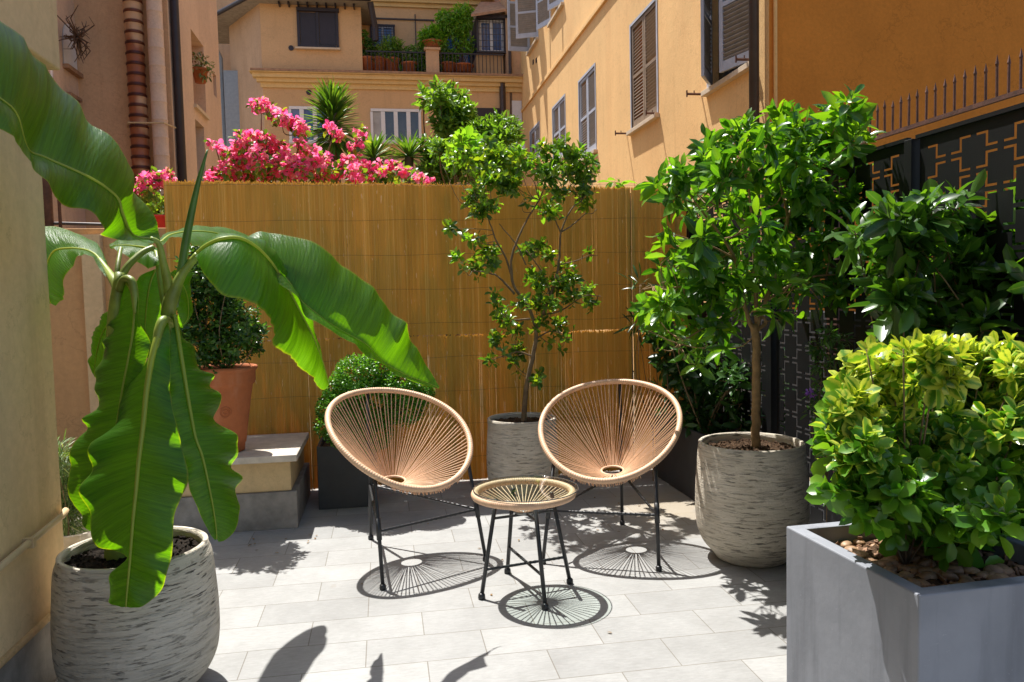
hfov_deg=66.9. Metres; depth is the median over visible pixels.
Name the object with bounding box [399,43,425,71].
potted plant
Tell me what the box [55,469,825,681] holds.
paving
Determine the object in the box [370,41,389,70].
potted plant
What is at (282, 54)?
apartment house
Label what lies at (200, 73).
hanging flowerpot
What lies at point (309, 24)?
dark window
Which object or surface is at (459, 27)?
potted tree
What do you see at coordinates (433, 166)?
garden shrub
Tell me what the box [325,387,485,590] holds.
string chair
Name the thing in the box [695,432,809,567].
concrete pot
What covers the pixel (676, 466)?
long planter
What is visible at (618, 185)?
garden seedling
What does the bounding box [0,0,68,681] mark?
house wall
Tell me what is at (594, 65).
window frame
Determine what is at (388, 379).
box bush
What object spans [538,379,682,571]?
string chair
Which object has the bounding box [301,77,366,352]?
yucca
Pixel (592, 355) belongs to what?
reed fence
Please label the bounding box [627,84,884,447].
citrus tree
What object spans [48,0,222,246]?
pink house
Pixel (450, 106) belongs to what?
garden shrub
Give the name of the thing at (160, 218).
plastic pot
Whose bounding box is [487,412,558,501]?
concrete pot
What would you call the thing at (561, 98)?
window frame
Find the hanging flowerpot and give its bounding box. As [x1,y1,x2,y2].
[192,51,214,83]
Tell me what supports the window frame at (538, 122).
in the yellow house at (656, 83)
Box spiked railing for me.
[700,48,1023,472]
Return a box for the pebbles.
[839,539,1023,587]
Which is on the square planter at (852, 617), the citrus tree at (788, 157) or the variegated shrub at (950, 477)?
the variegated shrub at (950, 477)
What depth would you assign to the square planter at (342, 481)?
5.51 m
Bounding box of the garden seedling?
[597,177,636,329]
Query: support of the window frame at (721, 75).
in the yellow house at (656, 83)
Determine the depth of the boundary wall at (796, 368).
6.36 m
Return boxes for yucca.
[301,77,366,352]
[345,130,398,289]
[382,131,432,431]
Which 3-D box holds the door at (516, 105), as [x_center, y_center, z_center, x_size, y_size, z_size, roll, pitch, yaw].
[0.158,-7.316,24.960,0.313,0.812,0.047,-2,4,-9]
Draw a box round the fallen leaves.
[248,497,663,632]
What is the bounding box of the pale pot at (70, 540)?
[63,517,91,548]
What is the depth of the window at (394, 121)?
24.35 m
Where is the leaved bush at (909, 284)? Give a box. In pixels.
[823,169,1023,360]
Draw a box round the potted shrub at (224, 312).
[174,243,271,373]
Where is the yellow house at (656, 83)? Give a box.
[507,0,1023,370]
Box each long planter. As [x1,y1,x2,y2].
[655,414,739,500]
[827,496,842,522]
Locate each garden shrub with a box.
[138,191,165,214]
[369,133,515,196]
[411,74,479,381]
[459,107,527,377]
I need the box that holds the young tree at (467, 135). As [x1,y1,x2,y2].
[443,125,525,182]
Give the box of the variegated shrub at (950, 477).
[804,327,1023,571]
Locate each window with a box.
[288,106,327,142]
[296,7,338,47]
[370,24,394,46]
[370,108,421,142]
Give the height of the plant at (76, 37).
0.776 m
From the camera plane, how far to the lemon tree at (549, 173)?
5.54 m
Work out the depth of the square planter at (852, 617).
2.29 m
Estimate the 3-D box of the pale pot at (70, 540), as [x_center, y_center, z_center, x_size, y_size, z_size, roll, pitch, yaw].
[-2.050,1.095,3.632,0.356,0.463,0.356,-2,4,-9]
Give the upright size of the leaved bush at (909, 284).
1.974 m
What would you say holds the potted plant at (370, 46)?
on the apartment house at (282, 54)
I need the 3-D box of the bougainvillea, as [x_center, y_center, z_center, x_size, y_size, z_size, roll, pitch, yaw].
[-1.873,-0.489,6.519,2.490,3.078,0.769,-2,4,-9]
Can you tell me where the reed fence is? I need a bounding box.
[163,179,686,489]
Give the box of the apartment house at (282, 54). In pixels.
[216,0,593,341]
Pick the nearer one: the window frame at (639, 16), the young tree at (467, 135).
the young tree at (467, 135)
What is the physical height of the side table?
0.526 m
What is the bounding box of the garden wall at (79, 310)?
[42,70,177,486]
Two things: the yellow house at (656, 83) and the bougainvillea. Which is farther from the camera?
the yellow house at (656, 83)
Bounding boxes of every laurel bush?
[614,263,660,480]
[638,321,795,437]
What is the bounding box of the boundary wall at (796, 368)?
[697,310,872,477]
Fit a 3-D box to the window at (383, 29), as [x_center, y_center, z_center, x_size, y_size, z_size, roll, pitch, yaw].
[-4.271,-10.097,25.648,0.816,0.740,0.132,-2,4,-9]
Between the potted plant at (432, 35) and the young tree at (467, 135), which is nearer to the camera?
the young tree at (467, 135)
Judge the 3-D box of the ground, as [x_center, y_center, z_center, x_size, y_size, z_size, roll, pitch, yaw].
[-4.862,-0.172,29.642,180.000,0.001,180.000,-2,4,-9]
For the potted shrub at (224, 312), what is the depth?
4.93 m
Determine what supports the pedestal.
on the paving
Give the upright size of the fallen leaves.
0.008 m
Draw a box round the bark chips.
[836,536,1023,586]
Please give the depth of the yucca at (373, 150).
8.21 m
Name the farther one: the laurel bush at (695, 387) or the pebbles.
the laurel bush at (695, 387)
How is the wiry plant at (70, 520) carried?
in the pale pot at (70, 540)
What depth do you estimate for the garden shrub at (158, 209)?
6.69 m
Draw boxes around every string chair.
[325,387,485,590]
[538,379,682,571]
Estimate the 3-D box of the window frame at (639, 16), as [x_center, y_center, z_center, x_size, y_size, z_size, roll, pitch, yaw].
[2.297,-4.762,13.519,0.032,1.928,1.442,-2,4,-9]
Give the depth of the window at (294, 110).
23.90 m
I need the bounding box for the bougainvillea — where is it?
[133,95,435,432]
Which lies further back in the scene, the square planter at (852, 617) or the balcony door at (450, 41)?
the balcony door at (450, 41)
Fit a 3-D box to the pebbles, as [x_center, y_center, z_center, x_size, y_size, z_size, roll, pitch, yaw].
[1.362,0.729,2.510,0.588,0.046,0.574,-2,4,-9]
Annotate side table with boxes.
[471,475,578,610]
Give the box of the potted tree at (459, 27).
[433,0,476,72]
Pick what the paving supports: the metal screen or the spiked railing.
the metal screen
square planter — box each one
[317,434,377,509]
[787,521,1023,681]
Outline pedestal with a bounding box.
[173,432,310,533]
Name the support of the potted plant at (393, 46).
on the apartment house at (282, 54)
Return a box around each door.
[447,37,469,62]
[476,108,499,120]
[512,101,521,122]
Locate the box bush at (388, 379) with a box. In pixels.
[313,352,435,453]
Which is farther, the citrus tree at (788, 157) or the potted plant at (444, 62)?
the potted plant at (444, 62)
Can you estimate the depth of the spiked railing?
4.49 m
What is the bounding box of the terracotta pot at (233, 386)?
[198,363,257,451]
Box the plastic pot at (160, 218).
[154,214,166,227]
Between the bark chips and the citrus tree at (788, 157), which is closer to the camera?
the bark chips
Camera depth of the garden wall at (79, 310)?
5.75 m
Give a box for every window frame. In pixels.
[529,121,539,153]
[552,94,565,156]
[578,62,596,148]
[629,0,658,128]
[707,0,743,87]
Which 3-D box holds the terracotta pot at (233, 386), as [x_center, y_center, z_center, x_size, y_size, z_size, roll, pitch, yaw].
[-1.915,0.449,5.150,0.456,0.568,0.456,-2,4,-9]
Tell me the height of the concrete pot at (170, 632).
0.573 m
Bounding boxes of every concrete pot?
[50,526,219,681]
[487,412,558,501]
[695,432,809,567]
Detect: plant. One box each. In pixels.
[0,21,438,607]
[57,5,94,61]
[57,430,86,535]
[362,29,371,49]
[362,39,378,70]
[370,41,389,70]
[378,34,406,70]
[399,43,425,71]
[415,21,450,50]
[439,43,458,71]
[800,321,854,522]
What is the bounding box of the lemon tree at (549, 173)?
[441,132,600,421]
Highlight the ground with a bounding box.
[249,342,810,483]
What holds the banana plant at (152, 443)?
in the concrete pot at (170, 632)
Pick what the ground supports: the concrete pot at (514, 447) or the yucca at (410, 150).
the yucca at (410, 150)
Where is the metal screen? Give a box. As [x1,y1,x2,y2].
[686,102,1023,523]
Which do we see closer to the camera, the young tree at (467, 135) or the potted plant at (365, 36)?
the young tree at (467, 135)

